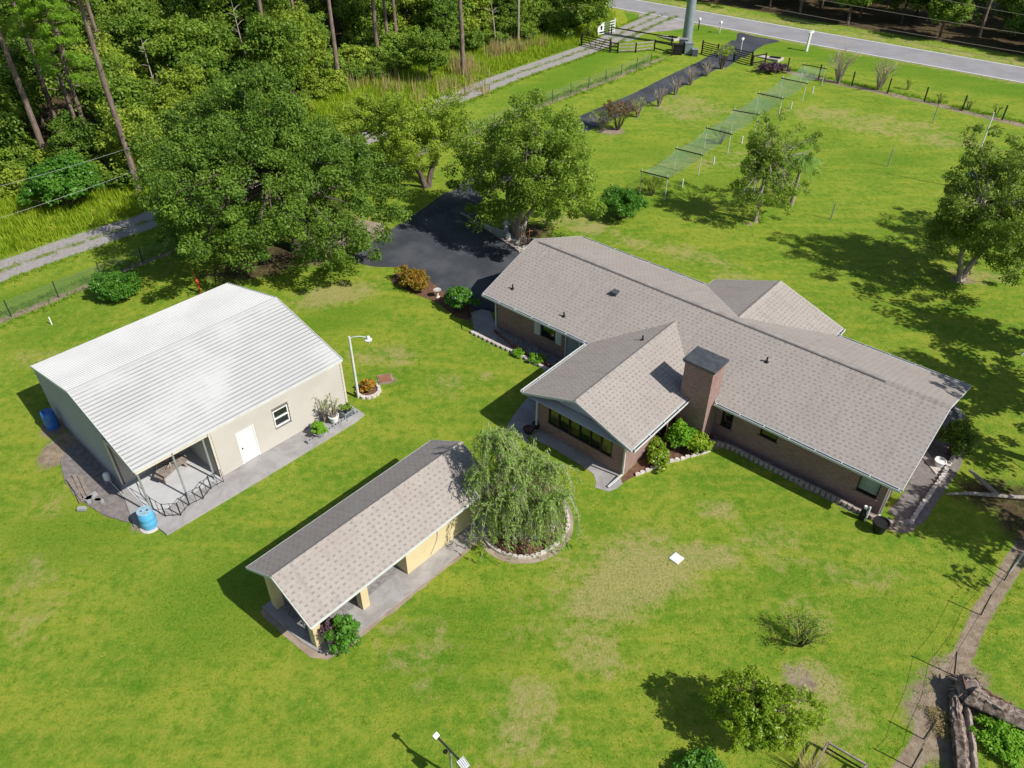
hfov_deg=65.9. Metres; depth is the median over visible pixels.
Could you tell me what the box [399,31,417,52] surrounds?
undergrowth bush
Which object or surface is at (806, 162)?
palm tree
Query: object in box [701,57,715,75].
crape myrtle
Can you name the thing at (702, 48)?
iron gate
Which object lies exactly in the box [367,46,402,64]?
undergrowth bush
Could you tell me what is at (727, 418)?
window
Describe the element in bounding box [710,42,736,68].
crape myrtle
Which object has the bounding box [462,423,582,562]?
weeping tree
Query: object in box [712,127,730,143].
grape vine
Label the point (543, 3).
undergrowth bush
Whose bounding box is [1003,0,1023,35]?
forest tree
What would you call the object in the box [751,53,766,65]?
rail fence
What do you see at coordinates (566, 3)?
forest tree
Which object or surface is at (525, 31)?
undergrowth bush
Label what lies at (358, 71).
undergrowth bush
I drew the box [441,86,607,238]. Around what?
yard tree
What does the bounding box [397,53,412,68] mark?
undergrowth bush
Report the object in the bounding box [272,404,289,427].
window
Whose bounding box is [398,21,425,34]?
undergrowth bush
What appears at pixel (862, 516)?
water softener
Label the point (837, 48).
road edge line
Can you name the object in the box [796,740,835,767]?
dry grass clump
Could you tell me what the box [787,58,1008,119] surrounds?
wire fence
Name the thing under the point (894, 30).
power line
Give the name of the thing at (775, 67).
purple bush
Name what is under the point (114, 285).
round bush
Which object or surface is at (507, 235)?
garden statue
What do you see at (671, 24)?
track entrance
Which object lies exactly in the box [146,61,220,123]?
forest tree
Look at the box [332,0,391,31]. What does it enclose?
forest tree
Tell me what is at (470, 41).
undergrowth bush
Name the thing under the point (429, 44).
forest tree
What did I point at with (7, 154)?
undergrowth bush
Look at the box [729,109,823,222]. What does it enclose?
pecan tree
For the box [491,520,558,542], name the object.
gravel stones
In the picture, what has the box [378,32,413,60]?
undergrowth bush
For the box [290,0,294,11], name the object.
pine tree
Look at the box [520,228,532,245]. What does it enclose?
iron trellis
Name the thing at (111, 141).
forest tree
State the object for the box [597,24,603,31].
gate sign
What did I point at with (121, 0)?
forest tree
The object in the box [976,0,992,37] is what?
pine tree
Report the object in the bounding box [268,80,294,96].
undergrowth bush
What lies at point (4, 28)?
forest tree
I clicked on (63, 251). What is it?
gravel track
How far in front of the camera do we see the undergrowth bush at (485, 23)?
101.04 m
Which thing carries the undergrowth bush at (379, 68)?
on the lawn at (214, 662)
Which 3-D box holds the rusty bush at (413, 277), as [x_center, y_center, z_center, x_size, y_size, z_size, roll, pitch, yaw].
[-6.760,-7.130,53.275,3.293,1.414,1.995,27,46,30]
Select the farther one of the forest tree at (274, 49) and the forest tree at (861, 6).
the forest tree at (861, 6)
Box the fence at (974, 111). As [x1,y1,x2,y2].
[0,55,1023,328]
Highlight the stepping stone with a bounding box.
[139,526,157,533]
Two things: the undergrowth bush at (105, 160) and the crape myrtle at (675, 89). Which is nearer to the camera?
the undergrowth bush at (105, 160)
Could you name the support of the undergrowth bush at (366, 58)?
on the lawn at (214, 662)
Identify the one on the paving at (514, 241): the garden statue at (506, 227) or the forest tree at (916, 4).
the garden statue at (506, 227)
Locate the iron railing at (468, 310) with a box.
[467,303,472,330]
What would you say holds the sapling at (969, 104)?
on the lawn at (214, 662)
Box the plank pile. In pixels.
[66,474,103,510]
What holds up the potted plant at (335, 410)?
in the plant pot at (334, 420)
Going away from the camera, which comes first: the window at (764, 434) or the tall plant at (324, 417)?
the window at (764, 434)
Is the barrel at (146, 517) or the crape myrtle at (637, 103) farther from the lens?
the crape myrtle at (637, 103)
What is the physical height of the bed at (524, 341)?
0.001 m
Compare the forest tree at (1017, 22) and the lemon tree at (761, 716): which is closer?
the lemon tree at (761, 716)
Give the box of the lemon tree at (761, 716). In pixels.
[698,663,830,753]
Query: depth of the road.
100.66 m
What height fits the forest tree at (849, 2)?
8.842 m
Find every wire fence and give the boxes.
[0,54,651,320]
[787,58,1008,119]
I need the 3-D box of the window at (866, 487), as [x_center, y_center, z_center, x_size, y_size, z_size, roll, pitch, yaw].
[16.726,4.737,36.951,1.125,1.320,0.190,28,46,31]
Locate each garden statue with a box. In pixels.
[502,220,509,232]
[505,232,510,240]
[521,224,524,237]
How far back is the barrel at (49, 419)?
41.76 m
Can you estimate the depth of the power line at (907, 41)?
84.04 m
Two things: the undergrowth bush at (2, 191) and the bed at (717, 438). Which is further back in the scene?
the undergrowth bush at (2, 191)
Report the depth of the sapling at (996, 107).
79.44 m
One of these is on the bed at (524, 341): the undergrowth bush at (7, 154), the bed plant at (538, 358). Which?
the bed plant at (538, 358)
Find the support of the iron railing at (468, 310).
on the lawn at (214, 662)
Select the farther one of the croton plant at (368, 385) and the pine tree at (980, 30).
the pine tree at (980, 30)
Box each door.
[235,424,260,463]
[564,336,585,357]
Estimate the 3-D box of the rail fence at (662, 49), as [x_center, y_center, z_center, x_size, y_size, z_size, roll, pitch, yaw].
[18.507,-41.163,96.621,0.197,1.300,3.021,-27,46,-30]
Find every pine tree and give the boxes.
[0,0,46,155]
[6,0,80,119]
[11,0,61,131]
[18,0,99,126]
[63,0,141,192]
[84,0,105,57]
[257,0,262,16]
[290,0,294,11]
[326,0,339,76]
[371,0,378,46]
[382,0,388,34]
[391,0,397,34]
[458,0,464,73]
[798,0,803,14]
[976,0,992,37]
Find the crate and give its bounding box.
[339,408,353,417]
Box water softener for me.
[858,505,871,521]
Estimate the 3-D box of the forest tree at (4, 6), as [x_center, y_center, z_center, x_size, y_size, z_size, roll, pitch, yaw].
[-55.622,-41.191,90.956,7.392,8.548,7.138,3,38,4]
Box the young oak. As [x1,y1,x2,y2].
[380,84,471,188]
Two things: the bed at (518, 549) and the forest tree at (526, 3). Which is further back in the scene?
the forest tree at (526, 3)
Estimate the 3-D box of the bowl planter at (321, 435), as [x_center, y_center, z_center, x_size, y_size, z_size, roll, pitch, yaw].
[-10.166,2.560,41.565,0.778,0.360,0.766,0,38,0]
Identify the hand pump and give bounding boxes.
[191,268,200,293]
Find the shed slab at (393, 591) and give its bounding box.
[262,507,490,652]
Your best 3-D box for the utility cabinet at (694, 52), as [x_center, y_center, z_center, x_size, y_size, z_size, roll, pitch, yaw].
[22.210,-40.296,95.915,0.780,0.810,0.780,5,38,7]
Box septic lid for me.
[669,552,683,564]
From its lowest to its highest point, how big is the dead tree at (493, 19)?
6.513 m
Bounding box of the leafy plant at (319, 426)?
[310,420,327,433]
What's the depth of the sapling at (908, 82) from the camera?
85.76 m
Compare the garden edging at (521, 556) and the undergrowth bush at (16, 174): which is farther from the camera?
the undergrowth bush at (16, 174)
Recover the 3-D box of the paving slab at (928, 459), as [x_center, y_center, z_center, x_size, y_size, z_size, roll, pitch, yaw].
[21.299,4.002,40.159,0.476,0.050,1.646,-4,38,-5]
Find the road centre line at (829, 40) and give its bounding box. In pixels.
[613,1,949,61]
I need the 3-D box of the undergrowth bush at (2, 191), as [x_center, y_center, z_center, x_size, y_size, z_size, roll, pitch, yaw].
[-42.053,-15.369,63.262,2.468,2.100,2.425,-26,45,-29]
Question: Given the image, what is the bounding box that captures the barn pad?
[60,444,131,522]
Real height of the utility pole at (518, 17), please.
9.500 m
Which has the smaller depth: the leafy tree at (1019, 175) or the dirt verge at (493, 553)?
the dirt verge at (493, 553)
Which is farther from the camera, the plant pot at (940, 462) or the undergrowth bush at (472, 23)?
the undergrowth bush at (472, 23)
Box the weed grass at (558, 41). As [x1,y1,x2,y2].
[0,9,619,255]
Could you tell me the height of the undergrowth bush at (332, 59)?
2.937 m
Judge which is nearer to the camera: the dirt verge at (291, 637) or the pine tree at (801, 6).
the dirt verge at (291, 637)
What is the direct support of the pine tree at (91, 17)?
on the lawn at (214, 662)
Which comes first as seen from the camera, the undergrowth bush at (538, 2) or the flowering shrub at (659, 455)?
the flowering shrub at (659, 455)
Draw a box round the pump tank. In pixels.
[102,472,123,495]
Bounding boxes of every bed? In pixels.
[320,221,384,251]
[359,387,377,394]
[392,272,474,319]
[481,476,565,555]
[498,328,561,361]
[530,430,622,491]
[622,434,713,481]
[713,434,897,520]
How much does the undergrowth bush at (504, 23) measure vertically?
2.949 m
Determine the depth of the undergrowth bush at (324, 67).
86.46 m
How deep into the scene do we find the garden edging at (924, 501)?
38.72 m
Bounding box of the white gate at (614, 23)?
[598,18,615,34]
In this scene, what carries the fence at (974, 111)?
on the lawn at (214, 662)
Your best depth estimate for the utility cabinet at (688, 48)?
96.05 m
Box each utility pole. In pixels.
[517,0,519,39]
[682,0,696,41]
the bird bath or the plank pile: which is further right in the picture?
the bird bath
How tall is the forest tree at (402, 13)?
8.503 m
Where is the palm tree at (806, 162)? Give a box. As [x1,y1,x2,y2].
[781,153,822,205]
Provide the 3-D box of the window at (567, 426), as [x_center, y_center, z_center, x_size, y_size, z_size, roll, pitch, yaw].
[3.441,2.339,40.010,4.159,1.370,0.190,28,46,31]
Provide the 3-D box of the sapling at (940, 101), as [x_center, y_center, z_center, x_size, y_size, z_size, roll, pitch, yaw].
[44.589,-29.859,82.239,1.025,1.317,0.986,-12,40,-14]
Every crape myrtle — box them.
[588,106,613,127]
[599,97,639,129]
[630,95,648,116]
[653,87,667,106]
[668,75,683,94]
[684,65,699,84]
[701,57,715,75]
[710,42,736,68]
[826,45,861,83]
[873,58,901,90]
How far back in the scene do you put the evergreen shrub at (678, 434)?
40.06 m
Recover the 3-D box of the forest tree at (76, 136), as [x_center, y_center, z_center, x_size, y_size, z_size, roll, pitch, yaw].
[-36.292,-19.815,65.801,4.729,5.950,5.156,-15,41,-18]
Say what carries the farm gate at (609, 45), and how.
on the gravel track
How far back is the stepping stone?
36.58 m
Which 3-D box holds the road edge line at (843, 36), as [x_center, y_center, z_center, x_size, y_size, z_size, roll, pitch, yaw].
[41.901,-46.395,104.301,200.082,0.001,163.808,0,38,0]
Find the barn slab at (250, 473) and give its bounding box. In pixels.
[55,405,363,535]
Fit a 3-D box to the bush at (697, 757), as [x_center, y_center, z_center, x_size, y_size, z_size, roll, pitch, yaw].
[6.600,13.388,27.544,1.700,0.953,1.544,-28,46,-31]
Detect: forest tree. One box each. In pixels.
[0,0,48,25]
[0,9,30,56]
[0,34,67,125]
[0,59,27,176]
[0,59,41,146]
[14,17,58,56]
[45,0,114,55]
[45,109,102,159]
[56,54,131,125]
[66,30,151,100]
[84,66,159,157]
[89,0,156,18]
[92,0,160,37]
[93,101,169,172]
[94,9,149,83]
[121,10,170,86]
[140,13,224,85]
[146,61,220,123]
[153,0,188,20]
[157,0,240,32]
[173,44,226,106]
[178,17,245,78]
[210,0,283,62]
[233,11,313,97]
[267,0,310,16]
[268,0,329,68]
[292,11,330,41]
[294,0,326,14]
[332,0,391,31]
[375,0,429,32]
[397,27,450,78]
[419,0,458,37]
[422,0,474,18]
[455,0,497,15]
[490,0,527,21]
[494,0,533,9]
[544,0,569,8]
[559,0,614,38]
[832,0,872,23]
[855,0,898,17]
[890,0,927,23]
[926,0,938,24]
[927,0,978,38]
[967,0,995,24]
[993,0,1023,36]
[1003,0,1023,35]
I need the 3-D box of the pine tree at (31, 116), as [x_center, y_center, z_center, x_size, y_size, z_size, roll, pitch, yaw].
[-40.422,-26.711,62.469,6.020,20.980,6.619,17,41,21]
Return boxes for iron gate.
[701,40,719,57]
[733,47,753,64]
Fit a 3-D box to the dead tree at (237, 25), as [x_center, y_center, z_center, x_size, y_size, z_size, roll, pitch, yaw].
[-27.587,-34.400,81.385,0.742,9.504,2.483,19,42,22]
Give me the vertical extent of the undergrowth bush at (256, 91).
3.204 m
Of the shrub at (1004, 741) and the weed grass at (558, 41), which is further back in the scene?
the weed grass at (558, 41)
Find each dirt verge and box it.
[261,539,479,659]
[478,472,573,563]
[711,446,917,532]
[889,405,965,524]
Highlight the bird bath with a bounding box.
[433,288,440,297]
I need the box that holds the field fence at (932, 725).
[911,554,1018,767]
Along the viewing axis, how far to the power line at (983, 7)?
74.42 m
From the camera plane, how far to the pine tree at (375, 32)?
90.31 m
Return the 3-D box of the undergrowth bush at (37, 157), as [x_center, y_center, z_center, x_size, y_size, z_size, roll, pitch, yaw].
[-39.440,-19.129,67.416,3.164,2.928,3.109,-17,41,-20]
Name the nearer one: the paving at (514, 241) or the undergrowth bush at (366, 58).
the paving at (514, 241)
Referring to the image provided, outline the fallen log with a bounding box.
[949,690,977,767]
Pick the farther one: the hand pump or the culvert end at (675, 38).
the culvert end at (675, 38)
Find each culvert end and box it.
[658,35,678,41]
[757,55,783,62]
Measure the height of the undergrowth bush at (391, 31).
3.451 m
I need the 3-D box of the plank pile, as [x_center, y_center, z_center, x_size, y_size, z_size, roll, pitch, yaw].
[-20.936,5.198,38.485,1.200,0.160,2.844,-27,46,-30]
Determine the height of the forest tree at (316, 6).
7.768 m
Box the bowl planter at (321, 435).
[311,428,323,437]
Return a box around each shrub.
[317,616,336,644]
[639,174,666,195]
[646,435,670,471]
[663,418,696,448]
[686,430,714,453]
[783,606,830,650]
[934,417,980,459]
[969,713,1023,767]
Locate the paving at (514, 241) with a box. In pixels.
[469,221,533,250]
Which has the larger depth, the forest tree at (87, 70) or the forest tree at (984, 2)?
the forest tree at (984, 2)
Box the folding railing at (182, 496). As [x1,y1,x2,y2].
[136,469,223,515]
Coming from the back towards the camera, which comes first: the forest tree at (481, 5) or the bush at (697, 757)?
the forest tree at (481, 5)
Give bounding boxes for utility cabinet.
[673,43,682,54]
[679,37,688,52]
[684,42,693,54]
[691,48,698,56]
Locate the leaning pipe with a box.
[1009,552,1023,573]
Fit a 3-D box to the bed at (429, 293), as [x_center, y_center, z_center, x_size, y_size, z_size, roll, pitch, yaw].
[-5.169,-5.992,52.906,2.136,0.001,8.028,-31,48,-33]
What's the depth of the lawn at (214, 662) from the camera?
36.51 m
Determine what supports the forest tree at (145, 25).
on the lawn at (214, 662)
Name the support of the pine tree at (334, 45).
on the lawn at (214, 662)
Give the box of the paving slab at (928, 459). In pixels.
[923,451,940,473]
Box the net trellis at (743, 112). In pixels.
[639,62,826,198]
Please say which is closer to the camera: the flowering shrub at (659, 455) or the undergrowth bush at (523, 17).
the flowering shrub at (659, 455)
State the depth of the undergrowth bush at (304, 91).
81.41 m
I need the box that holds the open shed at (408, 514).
[245,440,493,646]
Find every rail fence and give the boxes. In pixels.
[611,25,672,44]
[611,42,618,52]
[617,43,636,51]
[635,40,655,52]
[653,39,672,55]
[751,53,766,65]
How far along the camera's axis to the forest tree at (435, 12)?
95.66 m
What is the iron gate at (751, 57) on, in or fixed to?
on the lawn at (214, 662)
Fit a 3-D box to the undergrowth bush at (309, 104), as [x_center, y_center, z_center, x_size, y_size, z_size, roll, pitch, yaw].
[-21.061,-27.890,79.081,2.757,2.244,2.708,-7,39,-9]
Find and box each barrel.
[40,408,59,430]
[136,505,157,530]
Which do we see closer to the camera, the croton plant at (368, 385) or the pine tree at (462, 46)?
the croton plant at (368, 385)
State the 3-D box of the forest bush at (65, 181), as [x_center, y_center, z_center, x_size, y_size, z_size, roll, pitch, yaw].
[-35.423,-15.731,61.903,6.491,4.273,5.472,0,38,0]
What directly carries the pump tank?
on the barn pad
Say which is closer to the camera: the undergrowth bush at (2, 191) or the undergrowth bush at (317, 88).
the undergrowth bush at (2, 191)
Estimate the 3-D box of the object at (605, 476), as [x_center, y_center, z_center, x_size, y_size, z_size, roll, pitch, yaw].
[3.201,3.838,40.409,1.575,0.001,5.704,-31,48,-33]
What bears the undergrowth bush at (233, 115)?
on the lawn at (214, 662)
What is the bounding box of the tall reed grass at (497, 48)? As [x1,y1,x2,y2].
[343,27,551,105]
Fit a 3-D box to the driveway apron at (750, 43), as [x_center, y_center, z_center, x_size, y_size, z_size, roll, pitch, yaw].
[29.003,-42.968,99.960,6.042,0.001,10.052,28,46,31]
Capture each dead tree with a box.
[140,37,161,83]
[226,1,246,57]
[483,0,495,42]
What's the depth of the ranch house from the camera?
40.56 m
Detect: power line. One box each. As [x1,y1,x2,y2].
[2,135,164,185]
[5,165,148,216]
[756,5,1023,52]
[786,18,1023,62]
[823,0,1023,33]
[947,0,1022,14]
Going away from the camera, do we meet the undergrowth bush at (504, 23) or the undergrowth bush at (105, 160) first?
the undergrowth bush at (105, 160)
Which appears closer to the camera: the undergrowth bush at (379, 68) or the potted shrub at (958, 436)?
the potted shrub at (958, 436)
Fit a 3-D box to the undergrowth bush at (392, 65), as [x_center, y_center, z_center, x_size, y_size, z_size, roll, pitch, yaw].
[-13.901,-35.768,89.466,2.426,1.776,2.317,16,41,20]
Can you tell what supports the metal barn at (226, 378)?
on the barn slab at (250, 473)
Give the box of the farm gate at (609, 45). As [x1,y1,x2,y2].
[580,32,611,52]
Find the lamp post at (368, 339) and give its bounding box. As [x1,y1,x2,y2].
[348,336,371,397]
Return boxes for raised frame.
[815,741,867,767]
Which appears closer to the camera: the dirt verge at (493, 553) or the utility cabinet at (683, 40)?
the dirt verge at (493, 553)
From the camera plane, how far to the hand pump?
52.49 m
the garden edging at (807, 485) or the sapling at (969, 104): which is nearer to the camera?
the garden edging at (807, 485)
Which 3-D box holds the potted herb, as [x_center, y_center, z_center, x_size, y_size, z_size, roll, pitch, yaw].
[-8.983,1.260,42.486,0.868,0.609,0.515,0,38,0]
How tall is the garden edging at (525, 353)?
0.176 m
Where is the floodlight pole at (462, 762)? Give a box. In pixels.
[432,732,469,767]
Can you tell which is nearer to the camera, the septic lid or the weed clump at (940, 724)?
the weed clump at (940, 724)
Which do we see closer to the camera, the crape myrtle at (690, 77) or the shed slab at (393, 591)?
the shed slab at (393, 591)
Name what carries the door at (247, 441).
in the metal barn at (226, 378)
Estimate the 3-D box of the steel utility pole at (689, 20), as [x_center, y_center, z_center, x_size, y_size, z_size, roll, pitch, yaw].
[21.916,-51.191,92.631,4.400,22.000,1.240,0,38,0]
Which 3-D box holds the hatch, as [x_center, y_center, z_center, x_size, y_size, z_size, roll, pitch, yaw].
[-7.330,-0.320,45.666,0.840,0.060,0.840,-11,39,-13]
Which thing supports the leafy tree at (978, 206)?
on the lawn at (214, 662)
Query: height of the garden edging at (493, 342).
0.184 m
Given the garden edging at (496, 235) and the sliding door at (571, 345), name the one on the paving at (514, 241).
the garden edging at (496, 235)
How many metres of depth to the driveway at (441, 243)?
57.69 m
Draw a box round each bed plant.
[513,348,524,357]
[528,352,545,363]
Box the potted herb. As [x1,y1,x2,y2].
[338,402,352,410]
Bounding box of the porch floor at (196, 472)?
[124,449,220,513]
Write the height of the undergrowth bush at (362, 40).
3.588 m
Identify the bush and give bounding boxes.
[0,134,49,166]
[0,143,34,175]
[0,162,26,198]
[0,184,4,198]
[15,149,103,207]
[31,144,54,165]
[83,155,106,189]
[84,151,119,171]
[86,134,131,154]
[87,270,143,300]
[96,169,117,189]
[110,156,155,188]
[229,108,257,119]
[233,85,263,98]
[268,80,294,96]
[294,89,312,101]
[296,64,319,90]
[298,94,315,113]
[307,77,334,100]
[311,45,337,64]
[315,55,346,77]
[322,68,350,93]
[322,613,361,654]
[328,51,347,64]
[339,25,379,47]
[340,42,364,61]
[340,59,365,81]
[346,45,375,72]
[360,22,398,35]
[364,59,389,77]
[365,30,403,54]
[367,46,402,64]
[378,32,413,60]
[382,60,401,74]
[394,264,430,291]
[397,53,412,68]
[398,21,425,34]
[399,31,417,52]
[408,18,423,31]
[435,16,467,34]
[442,28,459,51]
[443,286,480,309]
[452,9,479,22]
[456,27,490,49]
[458,15,482,33]
[477,11,498,32]
[478,11,501,24]
[487,31,511,45]
[492,15,522,36]
[515,21,539,38]
[516,10,531,23]
[520,8,548,30]
[527,0,548,12]
[528,0,559,11]
[529,0,552,18]
[539,0,571,17]
[543,11,569,33]
[564,12,582,29]
[596,184,649,218]
[672,744,726,767]
[753,61,791,72]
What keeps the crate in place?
on the barn slab at (250, 473)
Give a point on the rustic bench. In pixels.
(163, 472)
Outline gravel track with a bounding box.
[0,15,669,283]
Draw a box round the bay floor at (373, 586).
[281,565,399,633]
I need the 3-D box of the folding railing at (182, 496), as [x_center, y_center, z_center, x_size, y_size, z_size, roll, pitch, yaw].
[-15.896,5.315,37.664,3.888,0.850,1.880,-8,39,-10]
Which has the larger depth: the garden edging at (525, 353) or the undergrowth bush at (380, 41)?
the undergrowth bush at (380, 41)
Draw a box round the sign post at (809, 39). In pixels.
[805,30,814,50]
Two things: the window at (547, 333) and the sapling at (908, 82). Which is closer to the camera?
the window at (547, 333)
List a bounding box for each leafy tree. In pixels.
[923,123,1023,286]
[1006,149,1023,212]
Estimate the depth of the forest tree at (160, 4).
95.36 m
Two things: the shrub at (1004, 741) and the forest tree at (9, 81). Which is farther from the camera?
the forest tree at (9, 81)
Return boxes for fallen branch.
[945,469,1023,499]
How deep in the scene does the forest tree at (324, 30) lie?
89.68 m
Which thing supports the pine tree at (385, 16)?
on the lawn at (214, 662)
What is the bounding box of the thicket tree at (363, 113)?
[327,92,431,168]
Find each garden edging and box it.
[355,383,380,399]
[460,212,519,251]
[471,330,549,369]
[480,504,569,558]
[494,330,552,367]
[635,450,709,476]
[709,439,909,526]
[908,405,961,525]
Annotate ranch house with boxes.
[481,236,970,515]
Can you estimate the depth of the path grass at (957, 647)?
32.01 m
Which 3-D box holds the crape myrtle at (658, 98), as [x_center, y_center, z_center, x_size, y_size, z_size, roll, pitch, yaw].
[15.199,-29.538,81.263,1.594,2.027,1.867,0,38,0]
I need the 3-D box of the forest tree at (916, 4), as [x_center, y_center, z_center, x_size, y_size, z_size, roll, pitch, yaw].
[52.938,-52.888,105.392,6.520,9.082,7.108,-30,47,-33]
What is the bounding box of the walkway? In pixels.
[471,309,548,443]
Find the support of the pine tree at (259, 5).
on the lawn at (214, 662)
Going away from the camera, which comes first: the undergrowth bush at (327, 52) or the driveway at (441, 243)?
the driveway at (441, 243)
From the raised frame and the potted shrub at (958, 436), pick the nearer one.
the raised frame
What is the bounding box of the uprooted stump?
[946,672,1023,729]
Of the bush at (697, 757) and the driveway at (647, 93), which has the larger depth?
the driveway at (647, 93)
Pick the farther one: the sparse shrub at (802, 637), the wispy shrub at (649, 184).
the wispy shrub at (649, 184)
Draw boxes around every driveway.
[354,191,520,311]
[452,59,726,204]
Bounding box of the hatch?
[377,373,393,383]
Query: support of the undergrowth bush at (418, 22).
on the lawn at (214, 662)
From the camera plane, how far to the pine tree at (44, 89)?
72.28 m
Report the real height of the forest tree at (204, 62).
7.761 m
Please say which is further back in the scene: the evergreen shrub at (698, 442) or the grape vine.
the grape vine
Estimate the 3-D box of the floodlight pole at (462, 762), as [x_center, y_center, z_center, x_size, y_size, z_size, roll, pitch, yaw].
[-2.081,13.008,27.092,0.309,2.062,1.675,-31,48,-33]
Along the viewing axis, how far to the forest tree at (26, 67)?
73.71 m
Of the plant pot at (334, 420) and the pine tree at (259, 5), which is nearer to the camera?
the plant pot at (334, 420)
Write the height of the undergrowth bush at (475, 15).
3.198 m
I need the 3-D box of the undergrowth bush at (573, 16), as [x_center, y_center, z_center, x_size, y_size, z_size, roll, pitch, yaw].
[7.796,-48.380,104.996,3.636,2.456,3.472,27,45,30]
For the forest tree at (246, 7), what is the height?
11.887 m
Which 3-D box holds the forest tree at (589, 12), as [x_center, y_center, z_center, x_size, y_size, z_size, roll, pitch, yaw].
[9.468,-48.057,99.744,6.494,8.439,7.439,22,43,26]
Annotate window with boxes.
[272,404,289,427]
[539,325,554,342]
[546,408,612,459]
[655,424,666,439]
[718,410,733,431]
[757,428,777,444]
[853,476,881,501]
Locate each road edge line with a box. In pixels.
[614,7,1023,82]
[639,0,1023,67]
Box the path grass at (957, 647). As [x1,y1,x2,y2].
[879,510,1023,767]
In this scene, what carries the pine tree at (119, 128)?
on the lawn at (214, 662)
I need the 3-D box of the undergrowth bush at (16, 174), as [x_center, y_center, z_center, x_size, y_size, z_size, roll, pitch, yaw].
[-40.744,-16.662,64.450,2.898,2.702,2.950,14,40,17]
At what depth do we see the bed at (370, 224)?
59.79 m
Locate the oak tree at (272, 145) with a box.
[123,60,413,274]
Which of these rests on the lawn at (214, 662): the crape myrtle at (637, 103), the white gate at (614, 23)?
the crape myrtle at (637, 103)
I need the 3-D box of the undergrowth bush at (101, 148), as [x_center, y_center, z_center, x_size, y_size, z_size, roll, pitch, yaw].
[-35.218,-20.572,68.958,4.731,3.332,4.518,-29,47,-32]
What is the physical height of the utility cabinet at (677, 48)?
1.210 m
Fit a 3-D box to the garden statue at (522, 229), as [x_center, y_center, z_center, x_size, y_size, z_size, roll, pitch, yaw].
[0.687,-11.476,59.053,0.522,1.020,0.519,-8,39,-10]
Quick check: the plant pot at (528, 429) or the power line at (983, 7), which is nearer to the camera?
the plant pot at (528, 429)
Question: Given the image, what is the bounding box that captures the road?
[608,0,1023,82]
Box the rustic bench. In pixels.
[154,454,187,483]
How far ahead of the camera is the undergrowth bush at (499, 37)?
98.06 m
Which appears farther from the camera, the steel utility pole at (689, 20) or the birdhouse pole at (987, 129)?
the steel utility pole at (689, 20)
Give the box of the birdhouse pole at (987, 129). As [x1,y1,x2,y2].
[969,112,993,174]
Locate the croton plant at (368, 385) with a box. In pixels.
[359,379,375,392]
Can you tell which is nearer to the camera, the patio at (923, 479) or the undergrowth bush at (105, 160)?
the patio at (923, 479)
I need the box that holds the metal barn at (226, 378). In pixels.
[30,282,347,514]
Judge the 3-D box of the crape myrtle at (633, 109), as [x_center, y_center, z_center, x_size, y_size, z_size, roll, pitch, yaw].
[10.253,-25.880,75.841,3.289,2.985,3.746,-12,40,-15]
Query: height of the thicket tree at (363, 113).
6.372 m
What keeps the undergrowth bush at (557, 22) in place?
on the lawn at (214, 662)
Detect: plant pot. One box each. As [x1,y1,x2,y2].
[328,412,338,423]
[523,425,533,434]
[532,421,539,428]
[873,516,890,534]
[934,456,946,467]
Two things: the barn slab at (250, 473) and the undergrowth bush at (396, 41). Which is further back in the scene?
the undergrowth bush at (396, 41)
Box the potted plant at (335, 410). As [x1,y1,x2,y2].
[321,397,345,417]
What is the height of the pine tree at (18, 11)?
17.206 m
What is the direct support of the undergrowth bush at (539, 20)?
on the lawn at (214, 662)
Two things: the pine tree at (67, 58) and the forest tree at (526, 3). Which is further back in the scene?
the forest tree at (526, 3)
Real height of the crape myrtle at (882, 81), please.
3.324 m
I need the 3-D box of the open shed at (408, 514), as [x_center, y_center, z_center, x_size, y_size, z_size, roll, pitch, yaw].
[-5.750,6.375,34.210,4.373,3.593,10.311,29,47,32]
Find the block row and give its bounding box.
[306,410,358,444]
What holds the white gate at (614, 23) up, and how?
on the gravel track
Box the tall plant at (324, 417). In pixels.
[313,393,331,422]
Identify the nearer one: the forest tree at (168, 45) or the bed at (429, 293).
the bed at (429, 293)
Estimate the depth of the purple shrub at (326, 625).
31.16 m
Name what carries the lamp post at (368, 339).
on the lawn at (214, 662)
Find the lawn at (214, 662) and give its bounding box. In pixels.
[0,0,1023,767]
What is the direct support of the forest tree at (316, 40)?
on the lawn at (214, 662)
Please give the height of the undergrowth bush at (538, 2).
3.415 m
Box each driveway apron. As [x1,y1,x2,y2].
[701,40,740,67]
[729,33,778,56]
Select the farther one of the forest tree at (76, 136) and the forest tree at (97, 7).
the forest tree at (97, 7)
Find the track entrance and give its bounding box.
[624,13,694,41]
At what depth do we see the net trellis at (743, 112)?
73.82 m
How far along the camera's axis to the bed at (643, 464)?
40.49 m
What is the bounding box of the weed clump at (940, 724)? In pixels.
[926,704,951,740]
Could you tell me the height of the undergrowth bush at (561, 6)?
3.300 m
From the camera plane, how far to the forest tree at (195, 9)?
85.10 m
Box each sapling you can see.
[905,78,913,89]
[936,91,946,103]
[964,98,975,109]
[992,103,1002,114]
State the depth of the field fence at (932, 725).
30.36 m

